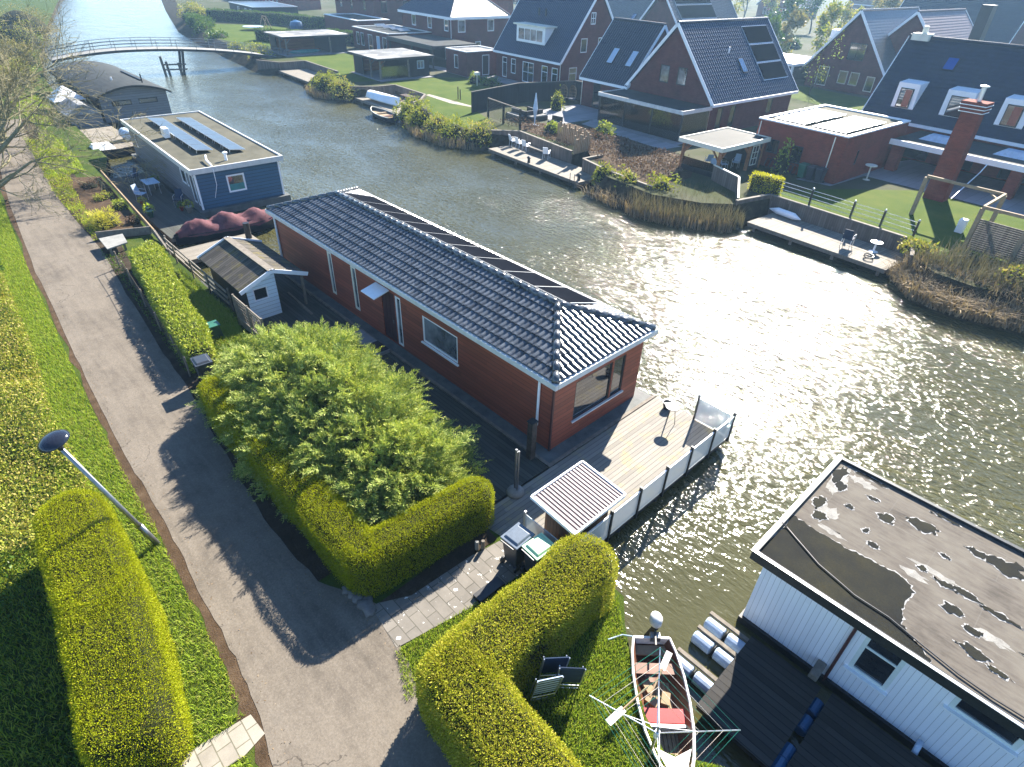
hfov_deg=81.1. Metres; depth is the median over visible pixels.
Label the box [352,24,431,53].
annex
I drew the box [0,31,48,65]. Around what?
bank thicket
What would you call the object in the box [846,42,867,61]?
window
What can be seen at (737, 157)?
garden chair
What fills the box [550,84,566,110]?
garden shrub
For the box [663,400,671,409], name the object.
flower pot
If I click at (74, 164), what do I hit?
verge grass
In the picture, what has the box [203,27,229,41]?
bank shrub
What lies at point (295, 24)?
play tent
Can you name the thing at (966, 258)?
reed bed
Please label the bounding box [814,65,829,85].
window
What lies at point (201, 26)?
bank shrub
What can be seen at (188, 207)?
flower pot
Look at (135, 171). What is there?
garden chair
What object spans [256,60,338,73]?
retaining wall
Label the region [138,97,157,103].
window
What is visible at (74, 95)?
white canopy
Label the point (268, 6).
house
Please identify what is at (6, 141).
tree
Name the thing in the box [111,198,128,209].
garden plant
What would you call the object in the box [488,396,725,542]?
terrace deck
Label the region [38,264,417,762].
fallen leaves
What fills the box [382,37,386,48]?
window
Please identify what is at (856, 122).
solar panel
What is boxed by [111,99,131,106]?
window
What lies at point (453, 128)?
bank shrub
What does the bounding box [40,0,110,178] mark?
bank edge
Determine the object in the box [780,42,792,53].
garden shrub
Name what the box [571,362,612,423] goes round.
window
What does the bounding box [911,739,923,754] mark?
waste pipe
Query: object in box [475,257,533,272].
solar panel
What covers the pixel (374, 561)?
clipped hedge
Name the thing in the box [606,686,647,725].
oar
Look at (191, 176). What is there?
window
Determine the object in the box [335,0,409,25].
house
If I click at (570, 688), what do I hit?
lawn grass
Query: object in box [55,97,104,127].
boat tent
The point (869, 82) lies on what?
window
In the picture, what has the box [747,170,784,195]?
clipped hedge
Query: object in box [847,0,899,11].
house
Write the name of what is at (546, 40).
house
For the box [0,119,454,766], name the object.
path
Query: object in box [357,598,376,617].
boulder
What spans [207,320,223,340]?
compost box
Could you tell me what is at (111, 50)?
footbridge
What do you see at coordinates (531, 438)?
mooring pile
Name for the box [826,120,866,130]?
solar panel
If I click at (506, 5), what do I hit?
house
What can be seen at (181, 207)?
flower pot
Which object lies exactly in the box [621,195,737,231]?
reed fringe
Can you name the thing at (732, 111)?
window
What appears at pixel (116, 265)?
verge undergrowth
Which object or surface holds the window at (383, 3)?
in the house at (386, 9)
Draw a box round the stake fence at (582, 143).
[557,121,590,153]
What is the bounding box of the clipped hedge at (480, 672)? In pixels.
[414,532,619,766]
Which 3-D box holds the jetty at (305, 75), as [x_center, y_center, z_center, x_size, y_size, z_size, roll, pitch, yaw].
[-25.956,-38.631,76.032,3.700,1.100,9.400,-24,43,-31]
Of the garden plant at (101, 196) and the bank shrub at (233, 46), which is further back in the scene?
the bank shrub at (233, 46)
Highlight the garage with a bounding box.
[324,13,389,30]
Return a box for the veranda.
[884,131,1023,199]
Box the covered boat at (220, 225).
[173,207,274,244]
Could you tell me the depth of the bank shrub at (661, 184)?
39.72 m
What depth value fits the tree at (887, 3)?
113.00 m
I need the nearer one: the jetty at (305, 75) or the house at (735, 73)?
the house at (735, 73)
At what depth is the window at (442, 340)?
22.07 m
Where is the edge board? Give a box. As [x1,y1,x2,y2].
[100,170,170,253]
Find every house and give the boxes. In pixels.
[229,1,297,13]
[263,0,320,9]
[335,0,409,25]
[398,0,510,55]
[490,0,512,21]
[493,0,613,81]
[608,0,652,19]
[625,17,798,130]
[639,0,737,30]
[756,0,820,18]
[802,7,919,95]
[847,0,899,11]
[861,26,1023,184]
[900,0,1023,44]
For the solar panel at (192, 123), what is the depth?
43.31 m
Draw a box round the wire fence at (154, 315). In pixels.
[113,251,190,376]
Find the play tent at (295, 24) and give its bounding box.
[289,20,302,28]
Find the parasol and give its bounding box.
[533,93,537,126]
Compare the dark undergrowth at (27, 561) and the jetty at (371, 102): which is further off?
the jetty at (371, 102)
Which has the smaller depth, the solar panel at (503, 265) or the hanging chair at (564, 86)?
the solar panel at (503, 265)
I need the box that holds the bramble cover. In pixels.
[0,270,95,552]
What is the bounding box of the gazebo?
[678,127,770,176]
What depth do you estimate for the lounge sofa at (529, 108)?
56.23 m
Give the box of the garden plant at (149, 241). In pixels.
[139,239,165,248]
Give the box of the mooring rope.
[608,634,632,639]
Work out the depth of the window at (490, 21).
87.51 m
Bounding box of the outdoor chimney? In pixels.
[923,85,994,201]
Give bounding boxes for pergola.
[909,175,1023,263]
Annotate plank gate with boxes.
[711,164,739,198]
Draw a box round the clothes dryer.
[589,647,740,766]
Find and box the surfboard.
[769,208,800,219]
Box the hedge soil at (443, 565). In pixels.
[381,529,496,601]
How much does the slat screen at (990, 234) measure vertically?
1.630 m
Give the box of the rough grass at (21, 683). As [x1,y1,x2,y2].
[0,539,88,766]
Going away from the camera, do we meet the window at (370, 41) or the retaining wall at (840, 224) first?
the retaining wall at (840, 224)
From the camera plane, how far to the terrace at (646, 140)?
50.91 m
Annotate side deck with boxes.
[110,173,208,241]
[201,273,547,505]
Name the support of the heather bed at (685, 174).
on the bank ground at (695, 152)
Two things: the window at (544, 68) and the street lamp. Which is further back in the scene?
the window at (544, 68)
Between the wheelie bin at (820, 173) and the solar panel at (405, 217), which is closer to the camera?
the solar panel at (405, 217)
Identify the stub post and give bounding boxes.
[475,540,478,550]
[481,539,484,549]
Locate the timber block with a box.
[808,659,826,681]
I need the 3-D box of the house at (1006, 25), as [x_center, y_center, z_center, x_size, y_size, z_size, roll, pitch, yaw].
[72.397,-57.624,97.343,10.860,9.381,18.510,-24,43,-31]
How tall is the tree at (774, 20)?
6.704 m
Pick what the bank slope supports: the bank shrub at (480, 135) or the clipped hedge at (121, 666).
the bank shrub at (480, 135)
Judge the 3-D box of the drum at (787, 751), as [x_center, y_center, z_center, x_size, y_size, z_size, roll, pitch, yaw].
[5.734,7.760,12.530,0.400,0.331,0.340,-28,45,-35]
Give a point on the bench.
(535, 148)
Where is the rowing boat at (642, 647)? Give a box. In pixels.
[631,635,695,766]
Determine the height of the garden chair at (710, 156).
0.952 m
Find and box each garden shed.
[197,236,307,319]
[263,29,349,56]
[347,48,434,81]
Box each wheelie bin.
[190,353,213,381]
[500,522,534,572]
[520,532,555,571]
[797,162,810,177]
[805,164,819,180]
[814,167,827,182]
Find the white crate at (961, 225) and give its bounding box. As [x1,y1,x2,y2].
[954,218,968,233]
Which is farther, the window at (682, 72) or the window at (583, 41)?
the window at (583, 41)
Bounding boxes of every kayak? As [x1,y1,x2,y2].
[289,48,318,51]
[290,49,320,53]
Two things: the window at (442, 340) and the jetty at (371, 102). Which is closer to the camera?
the window at (442, 340)
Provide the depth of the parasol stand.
17.71 m
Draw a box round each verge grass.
[0,198,238,727]
[11,94,85,177]
[188,710,257,766]
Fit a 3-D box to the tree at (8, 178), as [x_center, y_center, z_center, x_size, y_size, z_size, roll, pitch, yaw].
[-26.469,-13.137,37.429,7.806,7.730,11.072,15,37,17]
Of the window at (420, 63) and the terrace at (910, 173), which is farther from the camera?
the window at (420, 63)
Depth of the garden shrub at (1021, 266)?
28.99 m
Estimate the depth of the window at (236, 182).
37.09 m
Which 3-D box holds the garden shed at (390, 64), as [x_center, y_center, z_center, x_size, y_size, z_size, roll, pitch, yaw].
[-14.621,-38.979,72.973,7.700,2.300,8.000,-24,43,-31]
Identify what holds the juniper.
on the bank ground at (138, 242)
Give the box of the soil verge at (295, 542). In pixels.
[22,119,333,580]
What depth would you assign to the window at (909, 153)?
47.79 m
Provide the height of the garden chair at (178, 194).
0.952 m
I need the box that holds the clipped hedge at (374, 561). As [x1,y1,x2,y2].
[196,375,495,597]
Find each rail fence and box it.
[163,235,233,310]
[769,175,920,236]
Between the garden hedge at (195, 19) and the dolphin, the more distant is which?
the garden hedge at (195, 19)
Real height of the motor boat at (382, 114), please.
1.050 m
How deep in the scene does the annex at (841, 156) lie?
42.95 m
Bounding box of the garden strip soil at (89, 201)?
[48,176,147,242]
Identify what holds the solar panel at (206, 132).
on the houseboat at (250, 176)
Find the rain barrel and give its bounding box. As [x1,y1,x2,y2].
[118,127,130,140]
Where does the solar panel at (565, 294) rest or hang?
on the houseboat at (508, 356)
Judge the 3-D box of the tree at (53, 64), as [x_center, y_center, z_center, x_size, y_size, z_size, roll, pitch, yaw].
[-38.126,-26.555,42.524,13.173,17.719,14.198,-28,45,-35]
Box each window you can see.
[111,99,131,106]
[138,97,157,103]
[179,168,186,183]
[188,174,197,202]
[191,176,200,205]
[226,173,246,192]
[252,286,268,301]
[327,251,336,294]
[350,265,360,310]
[356,31,359,44]
[360,32,364,45]
[368,34,372,49]
[376,36,379,48]
[381,1,386,12]
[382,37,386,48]
[411,14,415,25]
[417,60,423,68]
[421,316,458,366]
[427,17,431,27]
[444,19,447,30]
[454,54,457,67]
[458,20,465,32]
[482,54,488,74]
[488,19,493,30]
[502,56,506,76]
[511,58,515,73]
[522,61,533,81]
[541,65,547,81]
[551,68,557,80]
[568,67,576,79]
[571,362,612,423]
[580,38,587,52]
[591,12,596,24]
[592,83,600,107]
[609,355,625,399]
[659,64,669,82]
[676,67,687,85]
[714,107,723,129]
[727,105,735,126]
[762,7,769,13]
[765,98,772,112]
[765,139,779,153]
[788,145,803,163]
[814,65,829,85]
[836,70,848,83]
[842,637,905,697]
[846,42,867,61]
[847,72,859,85]
[862,76,875,91]
[902,133,928,161]
[942,696,1023,758]
[961,160,972,170]
[996,168,1023,183]
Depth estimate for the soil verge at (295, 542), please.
19.14 m
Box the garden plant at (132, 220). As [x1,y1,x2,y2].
[123,213,140,224]
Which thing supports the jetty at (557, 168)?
in the water
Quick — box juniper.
[185,316,493,548]
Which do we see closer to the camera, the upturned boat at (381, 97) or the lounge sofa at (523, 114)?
the lounge sofa at (523, 114)
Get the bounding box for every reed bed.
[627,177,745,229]
[881,253,1023,332]
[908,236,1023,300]
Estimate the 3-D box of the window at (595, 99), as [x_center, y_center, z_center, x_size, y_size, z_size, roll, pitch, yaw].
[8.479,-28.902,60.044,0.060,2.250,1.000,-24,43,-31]
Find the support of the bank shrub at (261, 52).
on the bank slope
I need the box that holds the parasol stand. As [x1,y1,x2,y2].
[506,449,523,498]
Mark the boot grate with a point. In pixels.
(489, 589)
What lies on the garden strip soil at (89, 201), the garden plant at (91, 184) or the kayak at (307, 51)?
the garden plant at (91, 184)
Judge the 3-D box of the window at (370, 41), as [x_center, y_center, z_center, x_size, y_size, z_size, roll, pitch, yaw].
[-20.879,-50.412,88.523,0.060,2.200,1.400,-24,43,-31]
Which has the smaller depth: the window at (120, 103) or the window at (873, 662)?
the window at (873, 662)
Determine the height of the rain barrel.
0.860 m
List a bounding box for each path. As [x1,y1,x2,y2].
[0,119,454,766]
[180,714,264,766]
[375,541,524,647]
[427,94,470,106]
[429,65,522,84]
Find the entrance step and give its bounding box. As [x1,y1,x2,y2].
[351,329,389,356]
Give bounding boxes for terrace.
[543,104,597,123]
[583,121,680,149]
[798,160,1023,214]
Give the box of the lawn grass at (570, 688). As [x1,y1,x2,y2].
[396,570,724,766]
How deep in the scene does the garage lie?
103.86 m
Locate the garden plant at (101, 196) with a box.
[92,189,113,200]
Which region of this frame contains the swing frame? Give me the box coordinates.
[260,15,271,27]
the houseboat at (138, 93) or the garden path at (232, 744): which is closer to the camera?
the garden path at (232, 744)
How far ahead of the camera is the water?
27.00 m
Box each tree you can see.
[0,0,102,167]
[0,0,106,145]
[0,43,122,168]
[0,94,167,218]
[731,0,743,14]
[735,0,749,17]
[762,0,779,17]
[764,12,785,42]
[769,0,803,40]
[778,4,813,45]
[798,0,825,32]
[804,27,844,94]
[811,0,849,50]
[822,21,848,37]
[834,1,865,28]
[869,0,878,8]
[873,0,901,7]
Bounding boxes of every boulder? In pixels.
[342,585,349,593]
[348,590,353,598]
[351,593,363,603]
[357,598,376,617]
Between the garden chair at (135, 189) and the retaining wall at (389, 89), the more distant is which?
the retaining wall at (389, 89)
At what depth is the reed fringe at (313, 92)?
66.43 m
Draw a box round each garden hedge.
[184,12,207,27]
[205,7,325,29]
[253,27,296,41]
[327,28,353,44]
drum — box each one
[771,754,787,766]
[779,742,795,762]
[794,713,813,736]
[805,697,823,719]
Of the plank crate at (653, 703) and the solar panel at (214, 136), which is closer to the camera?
the plank crate at (653, 703)
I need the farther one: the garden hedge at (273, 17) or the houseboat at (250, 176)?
the garden hedge at (273, 17)
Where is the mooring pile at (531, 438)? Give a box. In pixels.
[526,417,538,460]
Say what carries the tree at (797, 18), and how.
on the bank ground at (695, 152)
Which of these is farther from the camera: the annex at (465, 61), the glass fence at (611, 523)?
the annex at (465, 61)
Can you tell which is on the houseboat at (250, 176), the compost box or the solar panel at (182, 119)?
the solar panel at (182, 119)
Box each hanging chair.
[560,83,567,99]
[568,84,576,102]
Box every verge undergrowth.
[23,137,99,239]
[96,246,191,370]
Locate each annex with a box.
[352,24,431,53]
[445,45,496,76]
[756,104,910,183]
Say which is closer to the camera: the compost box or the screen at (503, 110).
the compost box
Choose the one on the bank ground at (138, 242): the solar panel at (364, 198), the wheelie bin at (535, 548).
the wheelie bin at (535, 548)
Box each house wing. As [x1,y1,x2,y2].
[579,17,668,108]
[888,4,997,54]
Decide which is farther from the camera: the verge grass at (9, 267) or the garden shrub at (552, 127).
the garden shrub at (552, 127)
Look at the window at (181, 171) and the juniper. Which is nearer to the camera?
the juniper
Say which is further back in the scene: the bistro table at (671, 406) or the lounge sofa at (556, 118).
the lounge sofa at (556, 118)
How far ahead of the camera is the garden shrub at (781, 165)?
43.31 m
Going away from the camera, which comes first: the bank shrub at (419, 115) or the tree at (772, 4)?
the bank shrub at (419, 115)
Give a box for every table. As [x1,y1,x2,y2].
[99,234,127,254]
[140,178,161,194]
[400,94,417,102]
[665,402,679,424]
[863,163,877,180]
[868,240,882,252]
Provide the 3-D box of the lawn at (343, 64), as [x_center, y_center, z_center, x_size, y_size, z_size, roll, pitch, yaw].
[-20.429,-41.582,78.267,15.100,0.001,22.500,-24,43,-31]
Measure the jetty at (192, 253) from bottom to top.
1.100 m
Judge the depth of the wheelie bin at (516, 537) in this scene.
15.13 m
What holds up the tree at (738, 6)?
on the bank ground at (695, 152)
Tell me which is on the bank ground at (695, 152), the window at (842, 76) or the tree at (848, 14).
the tree at (848, 14)
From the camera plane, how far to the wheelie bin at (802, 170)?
42.40 m
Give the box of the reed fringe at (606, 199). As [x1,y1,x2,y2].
[575,181,625,208]
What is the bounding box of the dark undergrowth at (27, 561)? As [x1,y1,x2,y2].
[0,545,79,766]
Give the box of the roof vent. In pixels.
[204,151,227,197]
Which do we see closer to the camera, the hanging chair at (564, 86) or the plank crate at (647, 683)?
the plank crate at (647, 683)
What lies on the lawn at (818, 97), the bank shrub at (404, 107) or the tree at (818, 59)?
the tree at (818, 59)
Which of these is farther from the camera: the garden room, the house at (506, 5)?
the house at (506, 5)
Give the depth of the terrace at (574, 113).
58.32 m
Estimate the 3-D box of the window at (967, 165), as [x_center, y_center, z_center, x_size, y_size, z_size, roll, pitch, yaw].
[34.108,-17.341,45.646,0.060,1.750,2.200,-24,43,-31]
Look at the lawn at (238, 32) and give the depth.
104.47 m
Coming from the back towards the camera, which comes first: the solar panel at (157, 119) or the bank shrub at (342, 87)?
the bank shrub at (342, 87)
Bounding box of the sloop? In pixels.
[77,140,135,156]
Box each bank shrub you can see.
[191,18,214,35]
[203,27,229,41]
[227,40,243,49]
[240,41,270,51]
[246,47,275,58]
[307,69,336,91]
[312,71,326,83]
[325,74,358,100]
[391,91,433,121]
[402,99,432,128]
[420,112,449,136]
[433,113,469,141]
[461,117,497,147]
[591,159,616,186]
[610,163,639,186]
[645,171,681,192]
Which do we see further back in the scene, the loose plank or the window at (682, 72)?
the window at (682, 72)
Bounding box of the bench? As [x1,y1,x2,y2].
[528,146,546,156]
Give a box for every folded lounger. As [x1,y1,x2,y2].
[530,674,563,700]
[538,655,569,678]
[556,665,585,688]
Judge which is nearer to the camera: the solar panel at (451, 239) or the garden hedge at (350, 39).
the solar panel at (451, 239)
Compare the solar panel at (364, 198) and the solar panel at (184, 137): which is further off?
the solar panel at (184, 137)
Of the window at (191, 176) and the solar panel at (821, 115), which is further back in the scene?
the solar panel at (821, 115)
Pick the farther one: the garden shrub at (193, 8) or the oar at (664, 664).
the garden shrub at (193, 8)
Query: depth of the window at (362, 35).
90.01 m
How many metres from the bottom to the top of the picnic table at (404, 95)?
0.781 m
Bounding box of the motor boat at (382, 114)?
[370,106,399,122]
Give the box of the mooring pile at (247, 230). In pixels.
[242,222,251,238]
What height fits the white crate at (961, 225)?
0.800 m
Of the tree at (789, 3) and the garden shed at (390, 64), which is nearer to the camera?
the garden shed at (390, 64)
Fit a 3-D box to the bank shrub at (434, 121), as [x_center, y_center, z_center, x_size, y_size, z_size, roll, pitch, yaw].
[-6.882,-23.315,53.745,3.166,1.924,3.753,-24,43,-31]
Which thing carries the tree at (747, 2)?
on the bank ground at (695, 152)
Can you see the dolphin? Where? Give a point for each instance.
(166, 64)
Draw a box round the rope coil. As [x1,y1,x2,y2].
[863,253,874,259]
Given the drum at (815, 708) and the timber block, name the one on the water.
the drum at (815, 708)
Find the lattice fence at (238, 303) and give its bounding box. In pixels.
[231,294,263,337]
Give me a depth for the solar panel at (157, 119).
43.84 m
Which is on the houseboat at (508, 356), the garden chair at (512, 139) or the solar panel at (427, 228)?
the solar panel at (427, 228)
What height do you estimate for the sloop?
1.100 m
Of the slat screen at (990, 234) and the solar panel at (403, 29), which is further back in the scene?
the solar panel at (403, 29)
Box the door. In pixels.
[382,292,397,341]
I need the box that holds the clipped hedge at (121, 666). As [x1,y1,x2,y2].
[31,486,195,766]
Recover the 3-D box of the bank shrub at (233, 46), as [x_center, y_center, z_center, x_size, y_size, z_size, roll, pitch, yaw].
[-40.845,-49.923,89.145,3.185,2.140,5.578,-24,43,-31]
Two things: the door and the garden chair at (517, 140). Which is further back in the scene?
the garden chair at (517, 140)
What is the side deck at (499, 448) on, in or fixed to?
in the water
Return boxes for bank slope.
[161,0,1023,335]
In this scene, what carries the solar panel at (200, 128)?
on the houseboat at (250, 176)
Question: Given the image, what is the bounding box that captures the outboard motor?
[644,611,662,645]
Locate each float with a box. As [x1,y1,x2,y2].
[677,647,717,693]
[691,624,736,668]
[703,611,748,653]
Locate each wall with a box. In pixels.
[95,226,151,238]
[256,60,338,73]
[349,84,425,104]
[487,130,572,163]
[582,154,652,188]
[735,193,914,264]
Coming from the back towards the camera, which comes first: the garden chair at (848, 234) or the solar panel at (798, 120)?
the solar panel at (798, 120)
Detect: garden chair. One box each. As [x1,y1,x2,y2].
[126,167,140,181]
[130,184,148,199]
[172,188,185,206]
[508,134,516,146]
[515,137,521,149]
[521,139,529,149]
[542,147,550,158]
[704,154,713,161]
[710,158,716,164]
[731,153,741,167]
[839,229,856,248]
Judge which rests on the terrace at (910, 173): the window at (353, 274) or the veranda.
the veranda
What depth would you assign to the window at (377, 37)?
86.84 m
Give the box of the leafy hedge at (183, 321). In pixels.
[128,244,219,372]
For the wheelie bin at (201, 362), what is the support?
on the soil verge at (295, 542)
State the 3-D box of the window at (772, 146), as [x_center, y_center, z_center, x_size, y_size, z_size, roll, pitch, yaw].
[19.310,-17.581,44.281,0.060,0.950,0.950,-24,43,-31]
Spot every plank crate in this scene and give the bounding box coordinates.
[641,679,654,694]
[644,694,659,707]
[660,691,670,707]
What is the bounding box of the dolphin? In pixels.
[159,56,187,74]
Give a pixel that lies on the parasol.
(535, 108)
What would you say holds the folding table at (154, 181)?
on the side deck at (169, 219)
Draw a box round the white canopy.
[47,86,86,112]
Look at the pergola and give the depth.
33.22 m
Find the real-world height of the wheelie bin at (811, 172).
1.042 m
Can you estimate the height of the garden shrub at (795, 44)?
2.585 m
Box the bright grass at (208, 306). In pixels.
[176,266,252,357]
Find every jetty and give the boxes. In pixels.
[78,122,124,142]
[170,234,258,265]
[279,69,321,82]
[355,94,412,114]
[489,144,592,187]
[696,636,821,766]
[747,213,902,275]
[786,693,931,766]
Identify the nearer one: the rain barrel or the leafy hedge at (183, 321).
the leafy hedge at (183, 321)
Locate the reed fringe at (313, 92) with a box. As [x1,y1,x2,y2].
[304,86,347,100]
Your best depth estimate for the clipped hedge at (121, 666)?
11.92 m
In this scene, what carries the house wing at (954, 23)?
on the bank ground at (695, 152)
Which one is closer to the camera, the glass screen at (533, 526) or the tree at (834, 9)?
the glass screen at (533, 526)
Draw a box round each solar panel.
[148,118,167,122]
[154,122,174,125]
[160,126,180,129]
[169,130,188,137]
[174,135,196,139]
[176,117,195,121]
[181,140,204,147]
[183,121,203,125]
[189,145,212,152]
[191,126,210,129]
[197,130,217,137]
[205,134,226,141]
[213,139,235,144]
[221,144,245,152]
[343,192,389,204]
[361,201,410,214]
[380,211,431,224]
[397,28,409,30]
[402,221,453,234]
[424,232,478,246]
[449,244,504,258]
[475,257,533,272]
[504,271,563,286]
[535,287,597,303]
[775,115,815,124]
[789,113,825,121]
[799,111,836,119]
[809,109,845,117]
[812,123,855,133]
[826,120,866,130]
[836,118,876,127]
[847,116,885,125]
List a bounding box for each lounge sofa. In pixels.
[505,107,525,120]
[526,109,547,121]
[527,106,544,113]
[547,115,562,125]
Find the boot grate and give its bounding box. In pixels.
[473,576,504,603]
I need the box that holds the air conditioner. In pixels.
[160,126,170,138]
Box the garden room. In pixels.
[589,88,712,144]
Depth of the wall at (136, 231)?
32.03 m
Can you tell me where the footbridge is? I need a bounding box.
[45,37,299,72]
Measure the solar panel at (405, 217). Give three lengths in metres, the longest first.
1.750 x 1.580 x 0.035 m
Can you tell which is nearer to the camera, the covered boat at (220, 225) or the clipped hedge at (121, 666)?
the clipped hedge at (121, 666)
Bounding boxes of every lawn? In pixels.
[205,24,299,46]
[294,53,375,81]
[386,77,498,126]
[779,189,1023,274]
[791,85,867,109]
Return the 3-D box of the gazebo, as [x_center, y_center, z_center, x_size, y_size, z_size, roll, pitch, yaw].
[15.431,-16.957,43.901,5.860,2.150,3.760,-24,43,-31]
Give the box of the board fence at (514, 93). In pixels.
[471,80,581,112]
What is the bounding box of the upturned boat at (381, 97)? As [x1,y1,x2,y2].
[365,90,400,106]
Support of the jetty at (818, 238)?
in the water
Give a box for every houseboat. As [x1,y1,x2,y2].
[48,61,171,126]
[120,111,290,217]
[265,186,658,468]
[737,455,1023,766]
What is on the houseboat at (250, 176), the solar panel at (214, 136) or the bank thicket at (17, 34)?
the solar panel at (214, 136)
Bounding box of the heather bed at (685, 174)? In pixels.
[521,122,691,185]
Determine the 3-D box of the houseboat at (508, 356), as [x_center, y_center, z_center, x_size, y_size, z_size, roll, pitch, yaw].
[-3.724,-4.054,25.562,5.800,4.801,20.370,-28,45,-35]
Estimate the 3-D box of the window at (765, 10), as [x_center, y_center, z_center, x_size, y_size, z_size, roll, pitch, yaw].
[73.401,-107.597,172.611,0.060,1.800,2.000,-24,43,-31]
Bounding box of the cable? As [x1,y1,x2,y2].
[777,517,1023,717]
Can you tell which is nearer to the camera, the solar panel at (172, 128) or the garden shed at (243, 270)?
the garden shed at (243, 270)
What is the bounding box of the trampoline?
[243,25,262,27]
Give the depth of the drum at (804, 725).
12.90 m
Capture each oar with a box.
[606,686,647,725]
[649,651,672,697]
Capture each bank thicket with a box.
[0,0,58,33]
[0,19,53,50]
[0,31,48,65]
[0,56,38,84]
[0,70,20,96]
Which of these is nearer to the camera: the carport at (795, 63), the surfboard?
the surfboard
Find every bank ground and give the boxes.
[0,0,722,766]
[175,0,1023,297]
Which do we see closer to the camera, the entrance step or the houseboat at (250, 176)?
the entrance step
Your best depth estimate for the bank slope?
39.51 m
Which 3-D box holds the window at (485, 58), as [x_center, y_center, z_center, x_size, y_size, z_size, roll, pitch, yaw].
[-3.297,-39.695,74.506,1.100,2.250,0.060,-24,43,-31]
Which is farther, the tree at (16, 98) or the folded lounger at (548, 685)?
the tree at (16, 98)
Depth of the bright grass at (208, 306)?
25.54 m
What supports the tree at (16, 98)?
on the bank ground at (138, 242)
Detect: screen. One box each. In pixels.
[487,98,521,129]
[523,510,559,552]
[693,394,731,428]
[966,219,1023,263]
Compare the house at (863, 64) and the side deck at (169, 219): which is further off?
the house at (863, 64)
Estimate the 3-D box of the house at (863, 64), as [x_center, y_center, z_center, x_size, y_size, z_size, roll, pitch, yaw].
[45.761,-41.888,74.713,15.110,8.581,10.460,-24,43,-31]
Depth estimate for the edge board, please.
34.39 m
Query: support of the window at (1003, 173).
in the house at (929, 82)
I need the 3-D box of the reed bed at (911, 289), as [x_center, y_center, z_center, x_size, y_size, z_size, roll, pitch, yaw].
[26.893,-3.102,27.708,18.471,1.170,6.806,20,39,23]
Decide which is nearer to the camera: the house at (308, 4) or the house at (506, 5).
the house at (506, 5)
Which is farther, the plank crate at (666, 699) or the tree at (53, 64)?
the tree at (53, 64)
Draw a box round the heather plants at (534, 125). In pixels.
[500,116,571,145]
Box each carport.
[386,34,476,68]
[783,53,810,79]
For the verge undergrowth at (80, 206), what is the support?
on the soil verge at (295, 542)
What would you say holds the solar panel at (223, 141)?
on the houseboat at (250, 176)
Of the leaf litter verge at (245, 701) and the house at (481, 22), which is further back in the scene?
the house at (481, 22)
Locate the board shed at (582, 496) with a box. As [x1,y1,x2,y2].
[530,460,625,550]
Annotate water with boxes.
[42,0,1023,766]
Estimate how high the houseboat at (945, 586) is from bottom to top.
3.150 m
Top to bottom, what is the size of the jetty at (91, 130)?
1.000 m
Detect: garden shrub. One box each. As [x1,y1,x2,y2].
[176,0,206,19]
[185,12,215,27]
[468,70,481,83]
[480,75,501,86]
[544,119,559,133]
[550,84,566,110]
[594,119,616,135]
[771,137,794,173]
[779,35,803,49]
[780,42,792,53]
[897,236,941,257]
[989,264,1023,289]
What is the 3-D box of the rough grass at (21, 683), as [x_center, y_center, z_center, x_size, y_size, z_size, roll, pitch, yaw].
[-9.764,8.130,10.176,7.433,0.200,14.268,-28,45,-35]
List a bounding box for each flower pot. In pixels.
[137,196,146,206]
[142,202,155,217]
[177,201,184,210]
[182,199,193,212]
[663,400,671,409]
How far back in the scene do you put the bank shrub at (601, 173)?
42.26 m
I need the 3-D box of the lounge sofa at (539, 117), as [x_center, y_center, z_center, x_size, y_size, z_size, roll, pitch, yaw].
[2.281,-24.759,55.278,2.000,0.800,0.880,-24,43,-31]
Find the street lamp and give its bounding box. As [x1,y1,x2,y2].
[37,429,160,545]
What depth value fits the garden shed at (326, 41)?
87.00 m
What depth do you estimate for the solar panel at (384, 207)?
27.64 m
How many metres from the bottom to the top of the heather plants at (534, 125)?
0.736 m
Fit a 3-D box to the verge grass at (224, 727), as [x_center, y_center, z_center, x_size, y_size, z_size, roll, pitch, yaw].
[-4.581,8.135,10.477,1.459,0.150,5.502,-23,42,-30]
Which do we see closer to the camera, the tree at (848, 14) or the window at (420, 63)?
the window at (420, 63)
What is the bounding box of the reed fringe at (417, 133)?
[399,112,476,149]
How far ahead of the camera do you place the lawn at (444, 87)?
65.11 m
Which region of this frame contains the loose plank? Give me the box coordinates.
[287,292,312,314]
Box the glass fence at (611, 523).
[577,412,736,542]
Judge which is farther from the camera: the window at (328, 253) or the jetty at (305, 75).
the jetty at (305, 75)
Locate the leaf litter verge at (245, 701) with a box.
[0,171,272,766]
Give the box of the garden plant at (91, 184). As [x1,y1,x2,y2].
[75,179,100,188]
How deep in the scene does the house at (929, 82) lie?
45.72 m
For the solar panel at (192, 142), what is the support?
on the houseboat at (250, 176)

